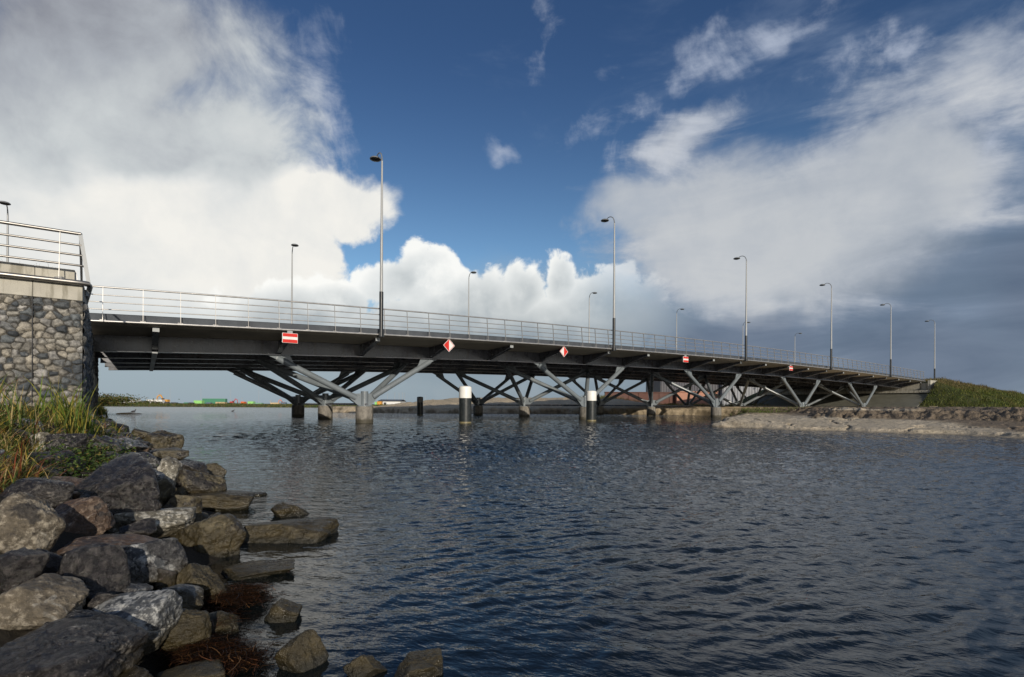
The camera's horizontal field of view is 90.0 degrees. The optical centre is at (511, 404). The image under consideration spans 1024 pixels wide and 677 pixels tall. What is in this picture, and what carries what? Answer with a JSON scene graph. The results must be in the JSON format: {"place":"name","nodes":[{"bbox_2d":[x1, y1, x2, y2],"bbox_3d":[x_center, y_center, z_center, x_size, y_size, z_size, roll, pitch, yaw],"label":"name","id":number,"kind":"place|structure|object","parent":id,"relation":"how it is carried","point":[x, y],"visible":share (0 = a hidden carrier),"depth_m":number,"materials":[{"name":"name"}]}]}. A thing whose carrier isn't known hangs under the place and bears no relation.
{"place":"outdoors","nodes":[
{"label":"outdoors","id":0,"kind":"place"},
{"bbox_2d":[0,405,219,676],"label":"bank","id":1,"kind":"structure","parent":0,"point":[149,663],"depth_m":2.20,"materials":[{"name":"soil"}]},
{"bbox_2d":[0,454,14,468],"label":"boulder","id":2,"kind":"object","parent":1,"relation":"on","point":[7,457],"visible":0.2,"depth_m":3.08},
{"bbox_2d":[6,429,32,446],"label":"boulder","id":3,"kind":"object","parent":1,"relation":"on","point":[25,433],"visible":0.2,"depth_m":3.79,"materials":[{"name":"grey stone"}]},
{"bbox_2d":[0,547,49,592],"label":"boulder","id":4,"kind":"object","parent":1,"relation":"on","point":[20,566],"visible":0.77,"depth_m":1.70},
{"bbox_2d":[16,418,43,429],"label":"boulder","id":5,"kind":"object","parent":1,"relation":"on","point":[32,423],"visible":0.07,"depth_m":4.26,"materials":[{"name":"grey stone"}]},
{"bbox_2d":[0,491,65,553],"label":"boulder","id":6,"kind":"object","parent":1,"relation":"on","point":[29,521],"visible":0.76,"depth_m":2.03,"materials":[{"name":"beige stone"}]},
{"bbox_2d":[0,477,74,508],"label":"boulder","id":7,"kind":"object","parent":1,"relation":"on","point":[53,493],"visible":0.55,"depth_m":2.55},
{"bbox_2d":[29,432,49,451],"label":"boulder","id":8,"kind":"object","parent":1,"relation":"on","point":[40,436],"visible":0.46,"depth_m":3.74,"materials":[{"name":"stone"}]},
{"bbox_2d":[0,573,89,629],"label":"boulder","id":9,"kind":"object","parent":1,"relation":"on","point":[37,602],"visible":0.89,"depth_m":1.57,"materials":[{"name":"beige stone"}]},
{"bbox_2d":[29,463,66,476],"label":"boulder","id":10,"kind":"object","parent":1,"relation":"on","point":[53,470],"visible":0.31,"depth_m":3.22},
{"bbox_2d":[35,548,62,575],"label":"boulder","id":11,"kind":"object","parent":1,"relation":"on","point":[53,564],"visible":0.28,"depth_m":1.85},
{"bbox_2d":[0,220,98,416],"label":"stone abutment","id":12,"kind":"object","parent":1,"relation":"on","point":[45,322],"visible":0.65,"depth_m":11.35,"materials":[{"name":"rubble stone"},{"name":"concrete"}]},
{"bbox_2d":[0,201,10,261],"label":"street lamp","id":13,"kind":"object","parent":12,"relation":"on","point":[7,237],"visible":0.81,"depth_m":27.83,"materials":[{"name":"grey"}]},
{"bbox_2d":[28,450,81,474],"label":"boulder","id":14,"kind":"object","parent":1,"relation":"on","point":[49,458],"visible":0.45,"depth_m":3.42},
{"bbox_2d":[46,426,66,432],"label":"boulder","id":15,"kind":"object","parent":1,"relation":"on","point":[56,428],"visible":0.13,"depth_m":4.67,"materials":[{"name":"grey stone"}]},
{"bbox_2d":[39,476,83,485],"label":"boulder","id":16,"kind":"object","parent":1,"relation":"on","point":[75,481],"visible":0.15,"depth_m":3.10,"materials":[{"name":"grey stone"}]},
{"bbox_2d":[44,433,86,454],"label":"boulder","id":17,"kind":"object","parent":1,"relation":"on","point":[81,440],"visible":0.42,"depth_m":3.81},
{"bbox_2d":[0,370,144,499],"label":"bank grass","id":18,"kind":"structure","parent":1,"relation":"on","point":[70,415],"depth_m":4.20,"materials":[{"name":"green plant"}]},
{"bbox_2d":[43,609,103,624],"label":"boulder","id":19,"kind":"object","parent":1,"relation":"on","point":[75,613],"visible":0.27,"depth_m":1.61,"materials":[{"name":"grey stone"}]},
{"bbox_2d":[0,614,148,676],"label":"boulder","id":20,"kind":"object","parent":1,"relation":"on","point":[104,645],"visible":1,"depth_m":1.37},
{"bbox_2d":[72,491,80,499],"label":"boulder","id":21,"kind":"object","parent":1,"relation":"on","point":[76,495],"visible":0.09,"depth_m":2.75,"materials":[{"name":"grey stone"}]},
{"bbox_2d":[72,472,92,478],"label":"boulder","id":22,"kind":"object","parent":1,"relation":"on","point":[84,473],"visible":0.04,"depth_m":3.51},
{"bbox_2d":[54,496,115,535],"bbox_3d":[-2.094,0.559,2.462,0.172,0.239,0.302,0,0,40],"label":"boulder","id":23,"kind":"object","parent":1,"relation":"on","point":[91,516],"visible":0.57,"depth_m":2.44,"materials":[{"name":"brown stone"}]},
{"bbox_2d":[24,435,157,477],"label":"weeds","id":24,"kind":"object","parent":1,"relation":"on","point":[89,451],"visible":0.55,"depth_m":3.62,"materials":[{"name":"green plant"}]},
{"bbox_2d":[87,433,98,439],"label":"boulder","id":25,"kind":"object","parent":1,"relation":"on","point":[90,436],"visible":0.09,"depth_m":5.25,"materials":[{"name":"grey stone"}]},
{"bbox_2d":[58,543,130,609],"bbox_3d":[-1.522,0.644,1.862,0.208,0.274,0.155,0,0,-1],"label":"boulder","id":26,"kind":"object","parent":1,"relation":"on","point":[99,567],"visible":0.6,"depth_m":1.84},
{"bbox_2d":[86,442,107,457],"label":"boulder","id":27,"kind":"object","parent":1,"relation":"on","point":[96,444],"visible":0.29,"depth_m":4.70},
{"bbox_2d":[84,592,119,609],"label":"boulder","id":28,"kind":"object","parent":1,"relation":"on","point":[95,599],"visible":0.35,"depth_m":1.74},
{"bbox_2d":[98,405,108,417],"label":"reeds","id":29,"kind":"object","parent":1,"relation":"on","point":[102,409],"visible":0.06,"depth_m":31.15,"materials":[{"name":"green plant"}]},
{"bbox_2d":[98,423,111,426],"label":"boulder","id":30,"kind":"object","parent":1,"relation":"on","point":[107,424],"visible":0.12,"depth_m":7.68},
{"bbox_2d":[97,419,115,425],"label":"boulder","id":31,"kind":"object","parent":1,"relation":"on","point":[110,421],"visible":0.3,"depth_m":11.64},
{"bbox_2d":[86,435,126,451],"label":"boulder","id":32,"kind":"object","parent":1,"relation":"on","point":[114,442],"visible":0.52,"depth_m":4.96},
{"bbox_2d":[57,533,157,555],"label":"boulder","id":33,"kind":"object","parent":1,"relation":"on","point":[122,539],"visible":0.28,"depth_m":2.29,"materials":[{"name":"grey stone"}]},
{"bbox_2d":[101,451,121,461],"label":"boulder","id":34,"kind":"object","parent":1,"relation":"on","point":[109,453],"visible":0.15,"depth_m":4.51,"materials":[{"name":"grey stone"}]},
{"bbox_2d":[74,452,161,515],"bbox_3d":[-2.346,0.515,3.024,0.384,0.435,0.390,0,0,36],"label":"boulder","id":35,"kind":"object","parent":1,"relation":"on","point":[124,483],"visible":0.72,"depth_m":3.01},
{"bbox_2d":[115,423,129,431],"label":"boulder","id":36,"kind":"object","parent":1,"relation":"on","point":[123,428],"visible":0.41,"depth_m":12.14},
{"bbox_2d":[119,437,148,450],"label":"boulder","id":37,"kind":"object","parent":1,"relation":"on","point":[140,446],"visible":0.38,"depth_m":5.70,"materials":[{"name":"grey stone"}]},
{"bbox_2d":[118,664,152,676],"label":"boulder","id":38,"kind":"object","parent":1,"relation":"on","point":[135,670],"visible":0.98,"depth_m":1.46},
{"bbox_2d":[115,452,159,469],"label":"boulder","id":39,"kind":"object","parent":1,"relation":"on","point":[152,459],"visible":0.21,"depth_m":4.50,"materials":[{"name":"grey stone"}]},
{"bbox_2d":[92,589,182,655],"bbox_3d":[-1.266,0.733,1.702,0.271,0.219,0.204,0,0,-16],"label":"boulder","id":40,"kind":"object","parent":1,"relation":"on","point":[156,614],"visible":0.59,"depth_m":1.69,"materials":[{"name":"grey stone"}]},
{"bbox_2d":[122,583,152,592],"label":"boulder","id":41,"kind":"object","parent":1,"relation":"on","point":[131,587],"visible":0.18,"depth_m":1.92,"materials":[{"name":"grey stone"}]},
{"bbox_2d":[119,518,156,535],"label":"boulder","id":42,"kind":"object","parent":1,"relation":"on","point":[146,526],"visible":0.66,"depth_m":2.80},
{"bbox_2d":[98,392,179,405],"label":"bush","id":43,"kind":"object","parent":1,"relation":"on","point":[105,399],"visible":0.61,"depth_m":43.27,"materials":[{"name":"green plant"}]},
{"bbox_2d":[131,428,150,438],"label":"boulder","id":44,"kind":"object","parent":1,"relation":"on","point":[138,432],"visible":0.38,"depth_m":10.94,"materials":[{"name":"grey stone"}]},
{"bbox_2d":[108,507,195,538],"bbox_3d":[-2.155,0.710,3.080,0.411,0.180,0.323,0,0,-20],"label":"boulder","id":45,"kind":"object","parent":1,"relation":"on","point":[169,521],"visible":0.69,"depth_m":3.01,"materials":[{"name":"stone"}]},
{"bbox_2d":[120,537,187,586],"bbox_3d":[-1.595,0.713,2.229,0.289,0.260,0.170,0,0,10],"label":"boulder","id":46,"kind":"object","parent":1,"relation":"on","point":[146,560],"visible":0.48,"depth_m":2.19,"materials":[{"name":"grey stone"}]},
{"bbox_2d":[154,469,164,480],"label":"boulder","id":47,"kind":"object","parent":1,"relation":"on","point":[161,475],"visible":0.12,"depth_m":3.95,"materials":[{"name":"grey stone"}]},
{"bbox_2d":[144,430,184,448],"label":"boulder","id":48,"kind":"object","parent":1,"relation":"on","point":[159,439],"visible":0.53,"depth_m":8.43,"materials":[{"name":"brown stone"}]},
{"bbox_2d":[154,568,176,590],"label":"boulder","id":49,"kind":"object","parent":1,"relation":"on","point":[166,578],"visible":0.63,"depth_m":2.18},
{"bbox_2d":[158,478,176,506],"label":"boulder","id":50,"kind":"object","parent":1,"relation":"on","point":[167,489],"visible":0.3,"depth_m":3.51,"materials":[{"name":"grey stone"}]},
{"bbox_2d":[149,447,188,459],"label":"boulder","id":51,"kind":"object","parent":1,"relation":"on","point":[177,453],"visible":0.54,"depth_m":6.84,"materials":[{"name":"brown stone"}]},
{"bbox_2d":[157,456,182,486],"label":"boulder","id":52,"kind":"object","parent":1,"relation":"on","point":[170,468],"visible":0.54,"depth_m":4.24,"materials":[{"name":"stone"}]},
{"bbox_2d":[175,486,187,494],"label":"boulder","id":53,"kind":"object","parent":1,"relation":"on","point":[182,490],"visible":0.23,"depth_m":4.24,"materials":[{"name":"grey stone"}]},
{"bbox_2d":[161,495,202,522],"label":"boulder","id":54,"kind":"object","parent":1,"relation":"on","point":[173,501],"visible":0.54,"depth_m":3.54,"materials":[{"name":"brown stone"}]},
{"bbox_2d":[161,584,203,610],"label":"boulder","id":55,"kind":"object","parent":1,"relation":"on","point":[192,596],"visible":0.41,"depth_m":2.03,"materials":[{"name":"grey stone"}]},
{"bbox_2d":[159,461,208,473],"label":"boulder","id":56,"kind":"object","parent":1,"relation":"on","point":[197,466],"visible":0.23,"depth_m":5.58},
{"bbox_2d":[160,609,211,655],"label":"boulder","id":57,"kind":"object","parent":1,"relation":"on","point":[193,626],"visible":0.62,"depth_m":1.79,"materials":[{"name":"brown stone"}]},
{"bbox_2d":[155,659,225,676],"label":"boulder","id":58,"kind":"object","parent":1,"relation":"on","point":[208,668],"visible":0.96,"depth_m":1.59,"materials":[{"name":"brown stone"}]},
{"bbox_2d":[175,563,226,606],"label":"boulder","id":59,"kind":"object","parent":1,"relation":"on","point":[207,580],"visible":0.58,"depth_m":2.25,"materials":[{"name":"brown stone"}]},
{"bbox_2d":[176,469,226,493],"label":"boulder","id":60,"kind":"object","parent":1,"relation":"on","point":[194,482],"visible":0.45,"depth_m":4.35,"materials":[{"name":"brown stone"}]},
{"bbox_2d":[202,512,208,519],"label":"boulder","id":61,"kind":"object","parent":1,"relation":"on","point":[205,515],"visible":0.18,"depth_m":3.68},
{"bbox_2d":[170,514,245,557],"bbox_3d":[-1.805,0.798,3.038,0.390,0.331,0.263,0,0,-34],"label":"boulder","id":62,"kind":"object","parent":1,"relation":"on","point":[221,535],"visible":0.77,"depth_m":2.97,"materials":[{"name":"brown stone"}]},
{"bbox_2d":[205,463,226,476],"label":"boulder","id":63,"kind":"object","parent":1,"relation":"on","point":[216,469],"visible":0.48,"depth_m":6.25,"materials":[{"name":"brown stone"}]},
{"bbox_2d":[150,581,286,676],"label":"seaweed","id":64,"kind":"object","parent":1,"relation":"on","point":[229,653],"visible":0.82,"depth_m":1.78,"materials":[{"name":"brown plant"}]},
{"bbox_2d":[185,490,254,511],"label":"boulder","id":65,"kind":"object","parent":1,"relation":"on","point":[225,500],"visible":0.69,"depth_m":4.28,"materials":[{"name":"brown stone"}]},
{"bbox_2d":[209,611,241,636],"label":"boulder","id":66,"kind":"object","parent":1,"relation":"on","point":[218,615],"visible":0.49,"depth_m":2.00,"materials":[{"name":"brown stone"}]},
{"bbox_2d":[221,559,294,579],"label":"boulder","id":67,"kind":"object","parent":1,"relation":"on","point":[251,569],"visible":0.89,"depth_m":2.68,"materials":[{"name":"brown stone"}]},
{"bbox_2d":[343,654,386,676],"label":"boulder","id":68,"kind":"object","parent":1,"relation":"on","point":[363,665],"visible":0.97,"depth_m":1.69,"materials":[{"name":"brown stone"}]},
{"bbox_2d":[106,403,374,407],"bbox_3d":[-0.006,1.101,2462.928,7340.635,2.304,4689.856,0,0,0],"label":"shore","id":69,"kind":"structure","parent":0,"point":[204,406],"depth_m":124.61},
{"bbox_2d":[136,400,162,403],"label":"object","id":70,"kind":"object","parent":69,"relation":"on","point":[149,401],"visible":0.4,"depth_m":139.69,"materials":[{"name":"white"}]},
{"bbox_2d":[156,395,169,401],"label":"excavator","id":71,"kind":"object","parent":69,"relation":"on","point":[166,400],"visible":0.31,"depth_m":304.84,"materials":[{"name":"paint"}]},
{"bbox_2d":[202,398,226,403],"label":"green shed","id":72,"kind":"structure","parent":69,"relation":"on","point":[211,400],"depth_m":318.72,"materials":[{"name":"green"}]},
{"bbox_2d":[102,402,388,407],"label":"shore growth","id":73,"kind":"object","parent":69,"relation":"on","point":[233,404],"visible":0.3,"depth_m":127.31,"materials":[{"name":"green plant"}]},
{"bbox_2d":[378,399,405,404],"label":"shed","id":74,"kind":"structure","parent":69,"relation":"on","point":[390,401],"depth_m":255.13,"materials":[{"name":"paint"}]},
{"bbox_2d":[0,0,1023,403],"label":"sky","id":75,"kind":"structure","parent":0,"point":[871,150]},
{"bbox_2d":[103,406,1023,676],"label":"water","id":76,"kind":"structure","parent":0,"point":[552,545],"depth_m":3.33,"materials":[{"name":"blue liquid"}]},
{"bbox_2d":[116,412,141,413],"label":"boulder","id":77,"kind":"object","parent":76,"relation":"in","point":[129,413],"visible":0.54,"depth_m":41.24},
{"bbox_2d":[254,492,266,496],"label":"boulder","id":78,"kind":"object","parent":76,"relation":"on","point":[257,494],"visible":0.54,"depth_m":4.99,"materials":[{"name":"grey stone"}]},
{"bbox_2d":[264,598,301,622],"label":"boulder","id":79,"kind":"object","parent":76,"relation":"in","point":[283,610],"visible":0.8,"depth_m":2.11,"materials":[{"name":"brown stone"}]},
{"bbox_2d":[271,502,309,517],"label":"boulder","id":80,"kind":"object","parent":76,"relation":"in","point":[282,510],"visible":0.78,"depth_m":4.08,"materials":[{"name":"brown stone"}]},
{"bbox_2d":[243,517,338,543],"bbox_3d":[-1.517,0.869,3.488,0.574,0.178,0.404,0,0,0],"label":"boulder","id":81,"kind":"object","parent":76,"relation":"in","point":[310,530],"visible":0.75,"depth_m":3.35,"materials":[{"name":"grey stone"}]},
{"bbox_2d":[274,629,328,672],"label":"boulder","id":82,"kind":"object","parent":76,"relation":"in","point":[304,651],"visible":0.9,"depth_m":1.74,"materials":[{"name":"brown stone"}]},
{"bbox_2d":[394,648,442,676],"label":"boulder","id":83,"kind":"object","parent":76,"relation":"on","point":[424,663],"visible":1,"depth_m":1.69,"materials":[{"name":"brown stone"}]},
{"bbox_2d":[417,397,422,415],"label":"mooring pile","id":84,"kind":"object","parent":76,"relation":"in","point":[419,406],"visible":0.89,"depth_m":41.80,"materials":[{"name":"paint"}]},
{"bbox_2d":[459,386,471,422],"bbox_3d":[-2.325,0.769,25.388,0.622,3.437,0.622,0,0,0],"label":"mooring pile","id":85,"kind":"object","parent":76,"relation":"in","point":[465,394],"visible":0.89,"depth_m":25.12,"materials":[{"name":"black paint"}]},
{"bbox_2d":[586,391,596,420],"bbox_3d":[4.621,0.840,29.883,0.599,3.370,0.599,0,0,0],"label":"mooring pile","id":86,"kind":"object","parent":76,"relation":"in","point":[591,396],"visible":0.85,"depth_m":29.62,"materials":[{"name":"black paint"}]},
{"bbox_2d":[333,386,937,415],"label":"sandbank","id":87,"kind":"structure","parent":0,"point":[450,405],"depth_m":53.65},
{"bbox_2d":[604,392,675,404],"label":"brown wall","id":88,"kind":"structure","parent":87,"relation":"on","point":[659,395],"depth_m":79.75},
{"bbox_2d":[646,381,719,405],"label":"dark hall","id":89,"kind":"structure","parent":87,"relation":"on","point":[660,386],"depth_m":91.00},
{"bbox_2d":[676,391,716,404],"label":"salmon wall","id":90,"kind":"structure","parent":87,"relation":"on","point":[683,395],"depth_m":78.75,"materials":[{"name":"brick"}]},
{"bbox_2d":[580,395,824,414],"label":"sparse weeds","id":91,"kind":"object","parent":87,"relation":"on","point":[729,404],"visible":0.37,"depth_m":57.02,"materials":[{"name":"green plant"}]},
{"bbox_2d":[720,385,762,405],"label":"grey hall","id":92,"kind":"structure","parent":87,"relation":"on","point":[749,392],"depth_m":90.00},
{"bbox_2d":[709,406,1023,438],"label":"sandbank","id":93,"kind":"structure","parent":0,"point":[1005,422],"depth_m":20.25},
{"bbox_2d":[734,380,1022,406],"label":"embankment","id":94,"kind":"structure","parent":0,"point":[937,396],"depth_m":59.43,"materials":[{"name":"soil"}]},
{"bbox_2d":[749,380,935,407],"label":"concrete abutment","id":95,"kind":"object","parent":94,"relation":"in","point":[914,395],"visible":0.44,"depth_m":66.01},
{"bbox_2d":[925,320,934,379],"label":"street lamp","id":96,"kind":"object","parent":94,"relation":"on","point":[934,346],"visible":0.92,"depth_m":64.74,"materials":[{"name":"grey"}]},
{"bbox_2d":[919,377,1023,406],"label":"embankment grass","id":97,"kind":"structure","parent":94,"relation":"on","point":[967,388],"depth_m":61.43,"materials":[{"name":"green plant"}]},
{"label":"ground","id":98,"kind":"structure","parent":0,"visible":0},
{"bbox_2d":[85,285,925,422],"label":"road bridge","id":99,"kind":"structure","parent":98,"relation":"on","point":[242,349],"depth_m":29.51,"materials":[{"name":"metal"}]},
{"bbox_2d":[282,331,297,343],"bbox_3d":[-8.825,-2.689,20.304,0.580,0.485,0.239,0,0,-36],"label":"waterway sign","id":100,"kind":"object","parent":99,"relation":"hanging from","point":[289,337],"visible":1,"depth_m":20.21,"materials":[{"name":"metal"}]},
{"bbox_2d":[291,244,298,323],"bbox_3d":[-15.348,-7.173,35.961,0.500,8.194,1.137,0,0,-36],"label":"street lamp","id":101,"kind":"object","parent":99,"relation":"on","point":[295,245],"visible":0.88,"depth_m":36.32,"materials":[{"name":"grey"}]},
{"bbox_2d":[370,152,383,336],"bbox_3d":[-5.964,-7.071,22.710,0.500,8.194,1.137,0,0,-36],"label":"street lamp","id":102,"kind":"object","parent":99,"relation":"on","point":[377,159],"visible":1,"depth_m":22.27,"materials":[{"name":"grey"}]},
{"bbox_2d":[443,339,453,351],"bbox_3d":[-3.073,-2.861,24.518,0.620,0.655,0.237,0,0,-36],"label":"waterway sign","id":103,"kind":"object","parent":99,"relation":"hanging from","point":[448,344],"visible":1,"depth_m":24.41,"materials":[{"name":"metal"}]},
{"bbox_2d":[468,271,476,333],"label":"street lamp","id":104,"kind":"object","parent":99,"relation":"on","point":[473,272],"visible":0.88,"depth_m":44.79,"materials":[{"name":"grey"}]},
{"bbox_2d":[560,346,567,356],"bbox_3d":[2.843,-3.010,28.762,0.620,0.655,0.237,0,0,-36],"label":"waterway sign","id":105,"kind":"object","parent":99,"relation":"hanging from","point":[563,351],"visible":1,"depth_m":28.65,"materials":[{"name":"metal"}]},
{"bbox_2d":[588,292,596,342],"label":"street lamp","id":106,"kind":"object","parent":99,"relation":"on","point":[589,315],"visible":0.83,"depth_m":53.28,"materials":[{"name":"grey"}]},
{"bbox_2d":[601,216,615,350],"bbox_3d":[5.868,-7.367,31.198,0.500,8.194,1.137,0,0,-36],"label":"street lamp","id":107,"kind":"object","parent":99,"relation":"on","point":[613,319],"visible":1,"depth_m":30.76,"materials":[{"name":"grey"}]},
{"bbox_2d":[676,308,683,346],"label":"street lamp","id":108,"kind":"object","parent":99,"relation":"on","point":[676,324],"visible":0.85,"depth_m":61.77,"materials":[{"name":"grey"}]},
{"bbox_2d":[733,256,747,360],"bbox_3d":[17.698,-7.459,39.687,0.500,8.194,1.137,0,0,-36],"label":"street lamp","id":109,"kind":"object","parent":99,"relation":"on","point":[737,258],"visible":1,"depth_m":39.25,"materials":[{"name":"grey"}]},
{"bbox_2d":[819,283,832,369],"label":"street lamp","id":110,"kind":"object","parent":99,"relation":"on","point":[831,368],"visible":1,"depth_m":47.74,"materials":[{"name":"grey"}]},
{"bbox_2d":[880,303,891,376],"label":"street lamp","id":111,"kind":"object","parent":99,"relation":"on","point":[890,375],"visible":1,"depth_m":56.24,"materials":[{"name":"grey"}]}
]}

